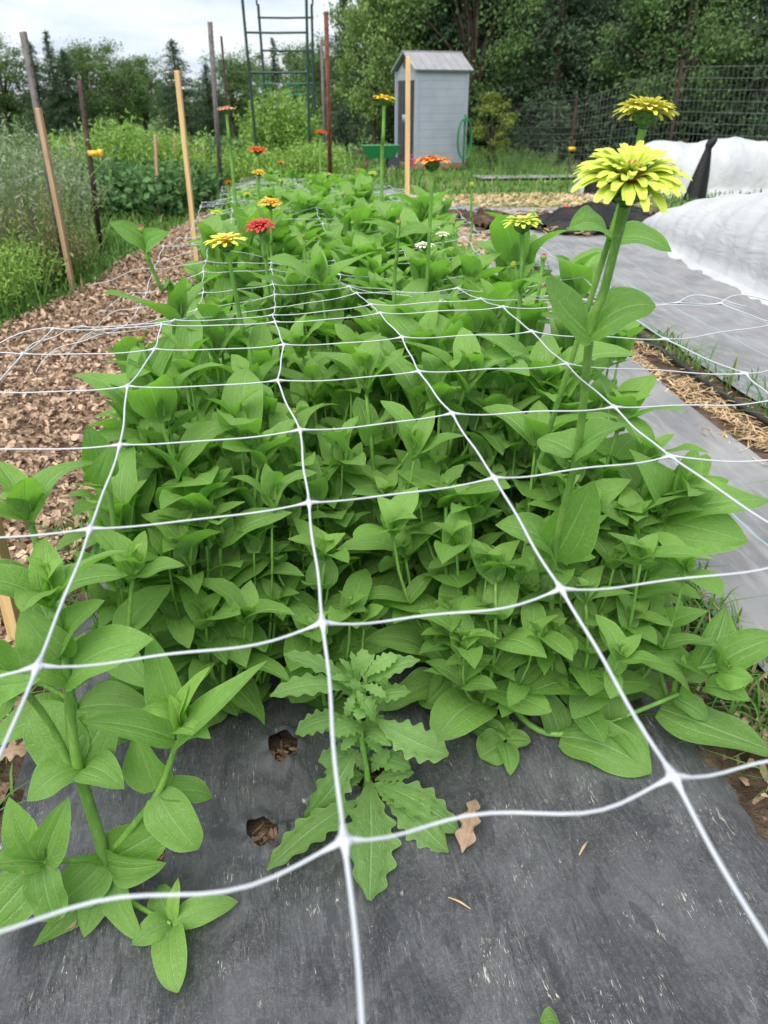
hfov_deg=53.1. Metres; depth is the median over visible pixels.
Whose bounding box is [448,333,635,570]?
zinnia plant
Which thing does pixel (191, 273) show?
zinnia plant
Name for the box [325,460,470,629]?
zinnia plant
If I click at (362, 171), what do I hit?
zinnia plant
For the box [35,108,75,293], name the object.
wooden stake
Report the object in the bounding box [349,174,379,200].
zinnia plant
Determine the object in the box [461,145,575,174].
fence weed
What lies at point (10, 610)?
wooden stake
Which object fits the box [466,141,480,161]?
grass clump
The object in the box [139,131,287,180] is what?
leafy crop
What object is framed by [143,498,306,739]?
zinnia plant
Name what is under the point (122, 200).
leafy crop
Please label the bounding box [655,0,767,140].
cedar tree
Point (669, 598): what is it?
zinnia plant
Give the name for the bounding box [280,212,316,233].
zinnia plant
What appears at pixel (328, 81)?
metal post
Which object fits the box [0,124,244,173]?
leafy crop
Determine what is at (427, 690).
zinnia plant
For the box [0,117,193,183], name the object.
leafy crop
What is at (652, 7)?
leafy tree
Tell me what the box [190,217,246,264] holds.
zinnia plant
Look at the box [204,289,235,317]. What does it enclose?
zinnia plant
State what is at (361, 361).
zinnia plant
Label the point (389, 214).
zinnia plant
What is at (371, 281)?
zinnia plant
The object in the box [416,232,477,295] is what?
zinnia plant
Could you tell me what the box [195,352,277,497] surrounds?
zinnia plant
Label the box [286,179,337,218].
zinnia plant
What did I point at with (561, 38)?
cedar tree
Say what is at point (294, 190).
zinnia plant
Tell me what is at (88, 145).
metal post
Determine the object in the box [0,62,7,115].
distant tree
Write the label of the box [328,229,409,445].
zinnia plant
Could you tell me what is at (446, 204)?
zinnia plant
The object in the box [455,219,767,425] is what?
drip line
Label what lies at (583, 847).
plant scrap
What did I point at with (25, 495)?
zinnia plant
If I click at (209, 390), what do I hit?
zinnia plant
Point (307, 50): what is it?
trellis arch
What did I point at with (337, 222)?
zinnia plant
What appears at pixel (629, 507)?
zinnia plant
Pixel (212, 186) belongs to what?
leafy crop
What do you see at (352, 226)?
zinnia plant
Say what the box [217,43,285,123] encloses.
distant tree
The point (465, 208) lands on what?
ground fabric
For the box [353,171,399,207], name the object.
zinnia plant
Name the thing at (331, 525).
zinnia plant
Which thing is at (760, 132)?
cedar tree
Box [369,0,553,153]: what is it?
leafy tree
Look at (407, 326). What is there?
zinnia plant
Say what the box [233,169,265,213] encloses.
zinnia plant
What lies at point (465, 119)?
coiled hose
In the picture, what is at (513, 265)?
zinnia plant
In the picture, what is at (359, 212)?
zinnia plant
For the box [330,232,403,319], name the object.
zinnia plant
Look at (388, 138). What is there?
cedar tree
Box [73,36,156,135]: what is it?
distant tree
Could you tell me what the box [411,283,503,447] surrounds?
zinnia plant
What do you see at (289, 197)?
zinnia plant
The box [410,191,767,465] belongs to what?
straw mulch
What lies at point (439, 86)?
garden shed
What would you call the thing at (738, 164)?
row cover
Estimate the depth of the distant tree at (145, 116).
48.88 m
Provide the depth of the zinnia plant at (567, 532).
0.85 m
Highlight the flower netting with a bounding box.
[0,175,767,1023]
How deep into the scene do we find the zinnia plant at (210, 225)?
2.19 m
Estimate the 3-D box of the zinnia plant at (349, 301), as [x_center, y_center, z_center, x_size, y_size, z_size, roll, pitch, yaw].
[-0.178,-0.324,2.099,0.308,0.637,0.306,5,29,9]
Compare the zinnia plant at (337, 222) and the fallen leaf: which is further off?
the zinnia plant at (337, 222)
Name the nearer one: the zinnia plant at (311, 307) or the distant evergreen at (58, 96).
the zinnia plant at (311, 307)
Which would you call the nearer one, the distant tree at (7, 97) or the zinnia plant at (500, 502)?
the zinnia plant at (500, 502)
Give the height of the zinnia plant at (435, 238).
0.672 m
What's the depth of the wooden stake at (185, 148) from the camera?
4.63 m
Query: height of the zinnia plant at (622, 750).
0.324 m
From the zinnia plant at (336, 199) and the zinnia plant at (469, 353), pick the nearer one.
the zinnia plant at (469, 353)
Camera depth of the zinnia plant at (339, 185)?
4.95 m
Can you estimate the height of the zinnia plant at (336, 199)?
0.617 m
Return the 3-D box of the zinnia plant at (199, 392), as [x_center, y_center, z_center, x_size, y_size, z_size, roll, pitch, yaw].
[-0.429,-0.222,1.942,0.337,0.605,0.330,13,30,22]
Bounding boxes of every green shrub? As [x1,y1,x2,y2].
[192,135,307,192]
[267,128,358,184]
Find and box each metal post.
[19,31,68,288]
[77,79,103,254]
[207,21,223,196]
[220,36,231,142]
[320,42,325,152]
[324,11,332,173]
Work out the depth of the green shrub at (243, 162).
10.94 m
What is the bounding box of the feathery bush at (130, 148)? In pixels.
[48,107,220,172]
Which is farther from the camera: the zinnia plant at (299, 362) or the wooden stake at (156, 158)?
the wooden stake at (156, 158)
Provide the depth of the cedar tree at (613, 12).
21.07 m
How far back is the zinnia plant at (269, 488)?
1.27 m
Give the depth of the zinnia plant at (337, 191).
4.04 m
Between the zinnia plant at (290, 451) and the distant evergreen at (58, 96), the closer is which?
the zinnia plant at (290, 451)
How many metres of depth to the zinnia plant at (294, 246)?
2.29 m
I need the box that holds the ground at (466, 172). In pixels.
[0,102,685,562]
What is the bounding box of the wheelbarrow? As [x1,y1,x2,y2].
[360,144,400,169]
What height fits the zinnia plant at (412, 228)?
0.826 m
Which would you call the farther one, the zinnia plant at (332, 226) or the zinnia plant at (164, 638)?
the zinnia plant at (332, 226)
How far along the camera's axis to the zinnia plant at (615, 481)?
1.33 m
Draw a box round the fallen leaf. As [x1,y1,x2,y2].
[540,1006,559,1023]
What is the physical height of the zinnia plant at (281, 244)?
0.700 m
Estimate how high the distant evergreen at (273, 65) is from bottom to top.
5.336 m
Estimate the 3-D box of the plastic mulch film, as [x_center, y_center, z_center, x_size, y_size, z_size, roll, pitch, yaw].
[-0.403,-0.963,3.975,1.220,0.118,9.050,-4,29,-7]
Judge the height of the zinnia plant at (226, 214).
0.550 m
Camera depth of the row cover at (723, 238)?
5.05 m
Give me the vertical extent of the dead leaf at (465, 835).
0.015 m
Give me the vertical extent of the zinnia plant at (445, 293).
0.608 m
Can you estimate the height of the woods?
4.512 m
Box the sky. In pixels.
[0,0,755,101]
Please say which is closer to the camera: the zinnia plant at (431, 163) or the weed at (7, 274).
the zinnia plant at (431, 163)
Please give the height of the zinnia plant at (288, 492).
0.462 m
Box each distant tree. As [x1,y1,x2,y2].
[0,32,43,136]
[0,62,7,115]
[34,35,147,133]
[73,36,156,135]
[109,53,176,133]
[181,49,273,137]
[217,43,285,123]
[236,39,330,116]
[284,29,361,140]
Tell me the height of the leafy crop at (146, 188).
0.796 m
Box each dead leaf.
[0,741,27,760]
[65,918,77,929]
[455,799,480,852]
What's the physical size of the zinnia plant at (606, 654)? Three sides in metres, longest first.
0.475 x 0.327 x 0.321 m
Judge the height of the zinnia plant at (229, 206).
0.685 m
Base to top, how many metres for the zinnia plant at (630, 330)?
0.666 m
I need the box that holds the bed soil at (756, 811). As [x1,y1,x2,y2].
[0,217,767,861]
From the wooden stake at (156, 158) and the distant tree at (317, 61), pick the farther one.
the distant tree at (317, 61)
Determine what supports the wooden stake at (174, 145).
on the ground at (466, 172)
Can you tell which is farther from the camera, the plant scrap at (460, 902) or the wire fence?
the wire fence
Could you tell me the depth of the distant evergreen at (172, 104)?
40.16 m
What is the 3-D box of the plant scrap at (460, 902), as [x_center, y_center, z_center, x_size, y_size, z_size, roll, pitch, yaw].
[0.105,0.543,1.071,0.035,0.005,0.003,17,33,28]
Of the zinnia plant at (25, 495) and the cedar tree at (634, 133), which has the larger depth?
the cedar tree at (634, 133)
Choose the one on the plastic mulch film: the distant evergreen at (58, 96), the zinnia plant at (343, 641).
the zinnia plant at (343, 641)
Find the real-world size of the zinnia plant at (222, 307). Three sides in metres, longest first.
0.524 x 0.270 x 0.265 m
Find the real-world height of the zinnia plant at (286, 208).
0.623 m
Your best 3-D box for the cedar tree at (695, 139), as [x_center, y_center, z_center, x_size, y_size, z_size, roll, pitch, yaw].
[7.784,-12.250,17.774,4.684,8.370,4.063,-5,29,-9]
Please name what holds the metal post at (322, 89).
on the ground at (466, 172)
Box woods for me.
[0,69,386,136]
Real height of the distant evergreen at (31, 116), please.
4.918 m
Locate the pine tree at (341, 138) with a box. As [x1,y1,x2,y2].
[321,0,368,153]
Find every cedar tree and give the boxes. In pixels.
[331,0,485,159]
[381,0,503,158]
[427,0,572,159]
[474,0,622,165]
[484,0,612,156]
[520,0,659,160]
[553,0,715,159]
[557,0,692,151]
[605,0,767,152]
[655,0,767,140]
[667,1,767,136]
[668,0,767,142]
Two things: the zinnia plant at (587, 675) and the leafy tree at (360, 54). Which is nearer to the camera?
the zinnia plant at (587, 675)
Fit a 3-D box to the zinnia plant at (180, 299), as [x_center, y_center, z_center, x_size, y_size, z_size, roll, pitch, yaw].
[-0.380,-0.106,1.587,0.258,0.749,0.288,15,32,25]
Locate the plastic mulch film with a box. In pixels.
[0,299,767,1023]
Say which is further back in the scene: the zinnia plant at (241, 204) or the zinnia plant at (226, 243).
the zinnia plant at (241, 204)
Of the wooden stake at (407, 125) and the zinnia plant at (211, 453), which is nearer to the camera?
the zinnia plant at (211, 453)
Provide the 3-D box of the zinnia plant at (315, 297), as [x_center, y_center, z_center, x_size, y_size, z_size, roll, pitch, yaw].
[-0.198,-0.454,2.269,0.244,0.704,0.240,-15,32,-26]
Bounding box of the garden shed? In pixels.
[391,50,473,169]
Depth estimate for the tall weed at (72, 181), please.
5.03 m
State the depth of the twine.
5.00 m
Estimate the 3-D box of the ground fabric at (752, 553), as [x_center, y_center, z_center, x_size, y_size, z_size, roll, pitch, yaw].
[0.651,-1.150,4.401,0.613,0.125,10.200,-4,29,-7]
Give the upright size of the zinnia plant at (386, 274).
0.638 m
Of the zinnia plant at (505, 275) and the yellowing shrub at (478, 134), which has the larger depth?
the yellowing shrub at (478, 134)
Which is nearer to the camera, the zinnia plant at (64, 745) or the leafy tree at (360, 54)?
the zinnia plant at (64, 745)
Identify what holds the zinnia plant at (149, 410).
on the plastic mulch film
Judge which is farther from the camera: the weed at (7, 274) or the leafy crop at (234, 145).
the leafy crop at (234, 145)
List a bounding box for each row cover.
[568,137,767,198]
[642,192,767,305]
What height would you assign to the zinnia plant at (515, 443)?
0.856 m
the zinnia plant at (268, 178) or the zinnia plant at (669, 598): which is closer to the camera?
the zinnia plant at (669, 598)
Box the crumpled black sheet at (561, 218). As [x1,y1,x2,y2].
[533,200,653,233]
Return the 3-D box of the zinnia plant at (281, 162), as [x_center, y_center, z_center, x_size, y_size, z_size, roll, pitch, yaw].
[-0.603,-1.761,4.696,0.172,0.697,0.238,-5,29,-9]
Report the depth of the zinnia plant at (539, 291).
1.60 m
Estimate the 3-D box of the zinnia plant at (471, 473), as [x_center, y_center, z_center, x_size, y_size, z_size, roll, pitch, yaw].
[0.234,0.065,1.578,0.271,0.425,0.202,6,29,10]
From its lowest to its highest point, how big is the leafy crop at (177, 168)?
0.782 m
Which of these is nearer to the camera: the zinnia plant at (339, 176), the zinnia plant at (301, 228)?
the zinnia plant at (301, 228)
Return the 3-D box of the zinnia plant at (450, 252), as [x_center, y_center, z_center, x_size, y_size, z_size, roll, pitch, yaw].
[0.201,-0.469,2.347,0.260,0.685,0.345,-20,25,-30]
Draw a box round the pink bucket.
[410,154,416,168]
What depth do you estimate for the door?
17.58 m
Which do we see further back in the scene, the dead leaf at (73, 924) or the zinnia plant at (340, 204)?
the zinnia plant at (340, 204)
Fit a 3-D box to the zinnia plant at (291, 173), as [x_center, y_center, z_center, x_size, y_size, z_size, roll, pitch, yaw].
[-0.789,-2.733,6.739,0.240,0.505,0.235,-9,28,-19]
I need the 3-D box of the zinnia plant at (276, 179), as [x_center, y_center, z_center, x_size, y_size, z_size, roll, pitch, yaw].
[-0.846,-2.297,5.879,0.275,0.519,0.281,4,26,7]
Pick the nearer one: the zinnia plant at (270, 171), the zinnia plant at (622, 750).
the zinnia plant at (622, 750)
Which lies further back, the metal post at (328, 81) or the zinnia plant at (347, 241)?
the metal post at (328, 81)
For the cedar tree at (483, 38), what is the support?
on the ground at (466, 172)
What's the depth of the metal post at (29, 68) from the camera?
4.21 m
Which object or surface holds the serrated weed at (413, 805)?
on the bed soil at (756, 811)
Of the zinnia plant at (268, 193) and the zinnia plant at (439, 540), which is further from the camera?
the zinnia plant at (268, 193)
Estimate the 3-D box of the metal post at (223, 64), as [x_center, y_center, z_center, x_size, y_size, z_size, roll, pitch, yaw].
[-2.251,-5.646,11.158,0.043,2.148,0.038,-4,29,-7]
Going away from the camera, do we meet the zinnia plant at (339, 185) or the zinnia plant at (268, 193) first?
the zinnia plant at (268, 193)
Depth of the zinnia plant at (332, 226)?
3.15 m
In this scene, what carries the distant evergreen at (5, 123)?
on the ground at (466, 172)
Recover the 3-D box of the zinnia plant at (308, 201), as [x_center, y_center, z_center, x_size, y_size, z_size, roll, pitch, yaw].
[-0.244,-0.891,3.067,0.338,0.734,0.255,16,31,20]
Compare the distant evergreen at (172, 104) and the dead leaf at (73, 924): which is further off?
the distant evergreen at (172, 104)
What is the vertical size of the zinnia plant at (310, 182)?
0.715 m
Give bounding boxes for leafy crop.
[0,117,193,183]
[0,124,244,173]
[14,151,137,221]
[42,145,188,221]
[85,150,212,218]
[137,156,231,209]
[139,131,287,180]
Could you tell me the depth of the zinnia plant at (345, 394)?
1.57 m
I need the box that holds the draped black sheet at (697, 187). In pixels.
[682,132,717,200]
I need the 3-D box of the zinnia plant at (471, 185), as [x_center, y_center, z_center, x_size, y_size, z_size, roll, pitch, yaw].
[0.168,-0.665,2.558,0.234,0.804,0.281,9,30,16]
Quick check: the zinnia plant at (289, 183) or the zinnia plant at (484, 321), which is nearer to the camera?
the zinnia plant at (484, 321)
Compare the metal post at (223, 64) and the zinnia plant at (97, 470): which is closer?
the zinnia plant at (97, 470)
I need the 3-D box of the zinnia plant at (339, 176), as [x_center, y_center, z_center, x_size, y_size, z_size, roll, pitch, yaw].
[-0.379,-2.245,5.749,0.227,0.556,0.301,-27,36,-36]
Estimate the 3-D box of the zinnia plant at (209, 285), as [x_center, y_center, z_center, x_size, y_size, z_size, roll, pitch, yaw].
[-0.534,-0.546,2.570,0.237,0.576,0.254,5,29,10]
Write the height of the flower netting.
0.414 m
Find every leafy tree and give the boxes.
[317,0,425,144]
[329,0,419,143]
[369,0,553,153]
[585,0,767,141]
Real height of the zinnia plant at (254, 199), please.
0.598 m
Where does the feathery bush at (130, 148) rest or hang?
on the ground at (466, 172)
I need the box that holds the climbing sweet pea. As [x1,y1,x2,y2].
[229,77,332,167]
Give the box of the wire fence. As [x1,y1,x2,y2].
[478,60,767,171]
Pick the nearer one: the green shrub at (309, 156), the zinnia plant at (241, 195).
the zinnia plant at (241, 195)
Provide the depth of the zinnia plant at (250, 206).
2.59 m
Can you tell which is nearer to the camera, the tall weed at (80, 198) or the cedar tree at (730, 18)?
the tall weed at (80, 198)
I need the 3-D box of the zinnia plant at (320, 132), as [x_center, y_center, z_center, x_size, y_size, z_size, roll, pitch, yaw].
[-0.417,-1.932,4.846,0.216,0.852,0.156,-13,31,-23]
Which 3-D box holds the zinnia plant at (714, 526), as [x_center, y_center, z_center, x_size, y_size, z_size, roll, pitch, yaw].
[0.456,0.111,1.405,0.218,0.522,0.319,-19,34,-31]
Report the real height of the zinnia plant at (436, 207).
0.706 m
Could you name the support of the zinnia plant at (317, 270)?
on the plastic mulch film
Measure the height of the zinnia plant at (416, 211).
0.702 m
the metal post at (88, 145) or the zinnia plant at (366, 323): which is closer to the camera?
the zinnia plant at (366, 323)
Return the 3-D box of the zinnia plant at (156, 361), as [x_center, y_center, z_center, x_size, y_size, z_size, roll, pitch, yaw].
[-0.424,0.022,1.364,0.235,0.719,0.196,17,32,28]
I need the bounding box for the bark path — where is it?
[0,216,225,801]
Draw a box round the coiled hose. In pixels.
[457,115,472,168]
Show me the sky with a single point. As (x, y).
(143, 26)
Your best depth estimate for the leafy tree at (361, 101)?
19.82 m
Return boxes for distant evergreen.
[0,101,17,137]
[12,40,69,137]
[39,30,83,136]
[47,49,103,137]
[138,38,221,138]
[186,63,240,138]
[266,36,291,109]
[310,45,326,136]
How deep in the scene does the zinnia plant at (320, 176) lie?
4.16 m
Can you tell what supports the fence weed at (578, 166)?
on the ground at (466, 172)
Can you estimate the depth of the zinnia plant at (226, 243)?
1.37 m
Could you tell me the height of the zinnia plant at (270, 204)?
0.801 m
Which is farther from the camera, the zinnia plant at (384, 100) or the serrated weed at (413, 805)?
the zinnia plant at (384, 100)
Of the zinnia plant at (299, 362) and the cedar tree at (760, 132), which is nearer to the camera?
the zinnia plant at (299, 362)
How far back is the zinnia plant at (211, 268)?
2.29 m
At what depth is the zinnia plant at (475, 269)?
1.83 m
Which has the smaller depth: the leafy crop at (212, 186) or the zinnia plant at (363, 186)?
the zinnia plant at (363, 186)
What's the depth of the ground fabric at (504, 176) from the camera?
15.16 m
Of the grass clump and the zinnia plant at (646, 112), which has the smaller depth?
the zinnia plant at (646, 112)
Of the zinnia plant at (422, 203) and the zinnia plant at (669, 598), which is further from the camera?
the zinnia plant at (422, 203)
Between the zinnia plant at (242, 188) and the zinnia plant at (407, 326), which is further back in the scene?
the zinnia plant at (242, 188)
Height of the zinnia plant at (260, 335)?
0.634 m
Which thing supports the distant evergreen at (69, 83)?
on the ground at (466, 172)
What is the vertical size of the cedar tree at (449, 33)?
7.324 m
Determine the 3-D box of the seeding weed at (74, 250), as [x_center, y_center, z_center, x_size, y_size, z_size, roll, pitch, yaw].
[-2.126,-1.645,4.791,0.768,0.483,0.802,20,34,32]
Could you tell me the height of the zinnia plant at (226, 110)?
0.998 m
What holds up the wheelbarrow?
on the ground at (466, 172)
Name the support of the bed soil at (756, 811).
on the ground at (466, 172)
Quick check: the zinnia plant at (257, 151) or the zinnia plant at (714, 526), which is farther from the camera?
the zinnia plant at (257, 151)
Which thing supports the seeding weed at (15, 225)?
on the ground at (466, 172)
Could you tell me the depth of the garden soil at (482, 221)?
3.14 m
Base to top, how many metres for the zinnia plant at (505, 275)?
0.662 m
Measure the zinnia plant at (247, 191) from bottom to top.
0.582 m
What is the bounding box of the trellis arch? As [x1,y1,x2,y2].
[241,0,315,144]
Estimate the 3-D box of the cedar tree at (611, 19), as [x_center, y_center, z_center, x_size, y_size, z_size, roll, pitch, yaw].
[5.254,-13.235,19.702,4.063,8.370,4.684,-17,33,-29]
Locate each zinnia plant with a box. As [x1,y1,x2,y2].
[0,460,184,744]
[0,538,265,992]
[56,458,270,742]
[66,333,182,630]
[70,343,262,715]
[73,425,158,745]
[95,272,256,500]
[103,220,186,452]
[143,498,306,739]
[153,297,230,398]
[161,411,327,700]
[166,429,218,469]
[167,453,302,663]
[180,262,216,303]
[183,262,213,292]
[187,200,306,297]
[187,258,244,296]
[187,321,315,523]
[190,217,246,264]
[195,199,301,350]
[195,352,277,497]
[199,346,295,405]
[203,210,244,305]
[204,232,337,562]
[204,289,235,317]
[208,106,242,224]
[208,300,231,366]
[219,181,243,217]
[220,234,300,326]
[223,193,249,218]
[225,192,251,225]
[227,217,303,407]
[230,188,256,209]
[230,193,252,205]
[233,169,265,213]
[236,185,256,193]
[239,190,277,206]
[245,147,266,205]
[246,197,297,323]
[248,518,389,717]
[251,196,264,201]
[251,402,358,606]
[254,243,374,443]
[258,223,350,343]
[259,183,299,213]
[260,167,279,187]
[261,495,370,631]
[264,174,286,184]
[264,295,331,416]
[265,175,288,189]
[265,314,404,575]
[269,273,366,417]
[272,206,289,210]
[277,161,288,190]
[279,179,288,213]
[279,186,342,223]
[279,233,346,414]
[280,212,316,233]
[284,181,306,189]
[284,187,307,222]
[284,188,352,250]
[285,350,358,444]
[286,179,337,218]
[287,169,302,187]
[288,218,338,292]
[303,171,335,191]
[306,180,311,221]
[309,333,466,621]
[314,236,352,319]
[315,130,326,172]
[321,219,336,234]
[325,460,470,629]
[326,172,345,180]
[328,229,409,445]
[329,192,355,208]
[329,196,405,248]
[330,177,347,187]
[330,189,340,207]
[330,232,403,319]
[332,219,371,249]
[334,182,353,191]
[336,460,514,706]
[338,202,375,236]
[339,167,383,202]
[341,173,375,211]
[341,192,345,236]
[342,265,407,318]
[344,220,354,319]
[346,197,452,275]
[346,277,443,465]
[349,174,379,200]
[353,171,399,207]
[354,294,474,572]
[361,219,432,459]
[365,584,477,710]
[373,94,395,216]
[383,311,529,587]
[384,254,447,284]
[387,188,465,240]
[388,241,452,298]
[392,206,453,239]
[394,271,546,452]
[400,185,454,215]
[400,221,453,250]
[400,241,523,424]
[402,199,459,246]
[408,244,479,292]
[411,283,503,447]
[412,155,451,432]
[412,453,544,591]
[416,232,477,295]
[418,538,573,740]
[431,220,465,242]
[435,182,474,279]
[437,287,459,298]
[444,207,607,344]
[446,262,541,334]
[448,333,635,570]
[450,220,466,278]
[451,337,628,448]
[456,458,530,546]
[458,94,679,550]
[472,549,679,777]
[475,213,542,513]
[487,261,539,333]
[496,140,691,612]
[511,253,570,432]
[511,366,719,572]
[515,516,648,695]
[515,565,672,742]
[539,450,687,669]
[542,307,645,471]
[569,486,723,718]
[605,449,767,606]
[633,607,767,756]
[664,593,683,608]
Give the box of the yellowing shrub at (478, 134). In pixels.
[466,88,518,169]
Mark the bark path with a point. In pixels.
(5, 786)
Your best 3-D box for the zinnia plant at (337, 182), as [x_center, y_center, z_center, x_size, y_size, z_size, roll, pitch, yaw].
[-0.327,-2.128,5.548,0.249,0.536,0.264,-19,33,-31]
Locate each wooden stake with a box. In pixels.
[0,517,19,646]
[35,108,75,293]
[153,135,159,217]
[172,133,175,156]
[174,70,199,260]
[405,57,410,196]
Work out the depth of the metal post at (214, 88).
10.12 m
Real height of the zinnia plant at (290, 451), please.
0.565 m
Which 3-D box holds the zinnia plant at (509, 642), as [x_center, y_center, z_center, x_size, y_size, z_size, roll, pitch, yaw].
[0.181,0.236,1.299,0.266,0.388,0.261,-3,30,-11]
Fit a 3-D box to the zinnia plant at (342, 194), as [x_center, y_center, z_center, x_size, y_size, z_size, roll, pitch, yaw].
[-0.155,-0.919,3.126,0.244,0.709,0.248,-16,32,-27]
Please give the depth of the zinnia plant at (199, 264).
2.54 m
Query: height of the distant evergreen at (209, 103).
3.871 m
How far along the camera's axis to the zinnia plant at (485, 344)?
1.55 m
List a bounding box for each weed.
[0,112,125,260]
[0,124,73,283]
[0,174,108,289]
[0,211,72,317]
[0,215,111,283]
[3,147,108,231]
[266,648,458,900]
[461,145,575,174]
[568,154,593,180]
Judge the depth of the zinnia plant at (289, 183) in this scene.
5.60 m
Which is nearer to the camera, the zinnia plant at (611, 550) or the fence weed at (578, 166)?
the zinnia plant at (611, 550)
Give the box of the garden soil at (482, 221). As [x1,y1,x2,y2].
[438,204,767,763]
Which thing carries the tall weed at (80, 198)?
on the ground at (466, 172)
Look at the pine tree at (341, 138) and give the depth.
25.52 m
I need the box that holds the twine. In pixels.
[1,171,89,188]
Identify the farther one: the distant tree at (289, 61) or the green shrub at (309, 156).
the distant tree at (289, 61)
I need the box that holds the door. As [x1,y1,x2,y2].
[398,80,413,161]
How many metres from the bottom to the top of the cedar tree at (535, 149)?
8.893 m
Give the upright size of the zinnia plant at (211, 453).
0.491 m
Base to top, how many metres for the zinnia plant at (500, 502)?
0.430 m
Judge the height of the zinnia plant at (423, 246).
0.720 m
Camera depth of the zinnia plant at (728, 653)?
1.30 m
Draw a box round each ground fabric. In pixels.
[378,190,557,213]
[457,239,767,671]
[472,174,578,178]
[530,229,767,407]
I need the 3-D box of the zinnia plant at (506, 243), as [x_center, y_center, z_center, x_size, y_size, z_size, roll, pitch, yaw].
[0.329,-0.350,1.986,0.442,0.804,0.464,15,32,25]
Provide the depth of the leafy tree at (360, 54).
22.95 m
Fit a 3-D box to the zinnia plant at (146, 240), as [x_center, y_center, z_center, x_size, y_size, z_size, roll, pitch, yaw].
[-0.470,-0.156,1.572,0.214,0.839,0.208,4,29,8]
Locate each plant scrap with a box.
[448,897,470,908]
[578,841,587,855]
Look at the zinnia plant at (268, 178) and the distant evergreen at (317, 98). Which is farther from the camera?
the distant evergreen at (317, 98)
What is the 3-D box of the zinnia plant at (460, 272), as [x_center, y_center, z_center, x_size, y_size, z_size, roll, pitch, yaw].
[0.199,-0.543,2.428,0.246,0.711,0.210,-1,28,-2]
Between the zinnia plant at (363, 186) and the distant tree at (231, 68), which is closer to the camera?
the zinnia plant at (363, 186)
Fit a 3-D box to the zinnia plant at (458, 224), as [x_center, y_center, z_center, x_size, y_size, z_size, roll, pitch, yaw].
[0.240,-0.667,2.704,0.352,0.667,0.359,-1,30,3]
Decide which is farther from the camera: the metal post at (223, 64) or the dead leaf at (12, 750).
the metal post at (223, 64)
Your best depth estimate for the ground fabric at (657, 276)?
4.31 m
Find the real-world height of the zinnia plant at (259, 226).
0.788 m
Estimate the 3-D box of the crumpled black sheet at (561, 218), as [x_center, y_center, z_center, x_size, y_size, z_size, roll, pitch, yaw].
[1.890,-2.592,6.664,1.216,0.241,0.660,-4,29,-7]
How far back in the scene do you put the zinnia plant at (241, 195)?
4.17 m
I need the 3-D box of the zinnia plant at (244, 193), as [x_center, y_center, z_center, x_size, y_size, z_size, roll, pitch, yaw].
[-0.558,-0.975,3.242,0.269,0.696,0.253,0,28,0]
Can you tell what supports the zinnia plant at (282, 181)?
on the plastic mulch film

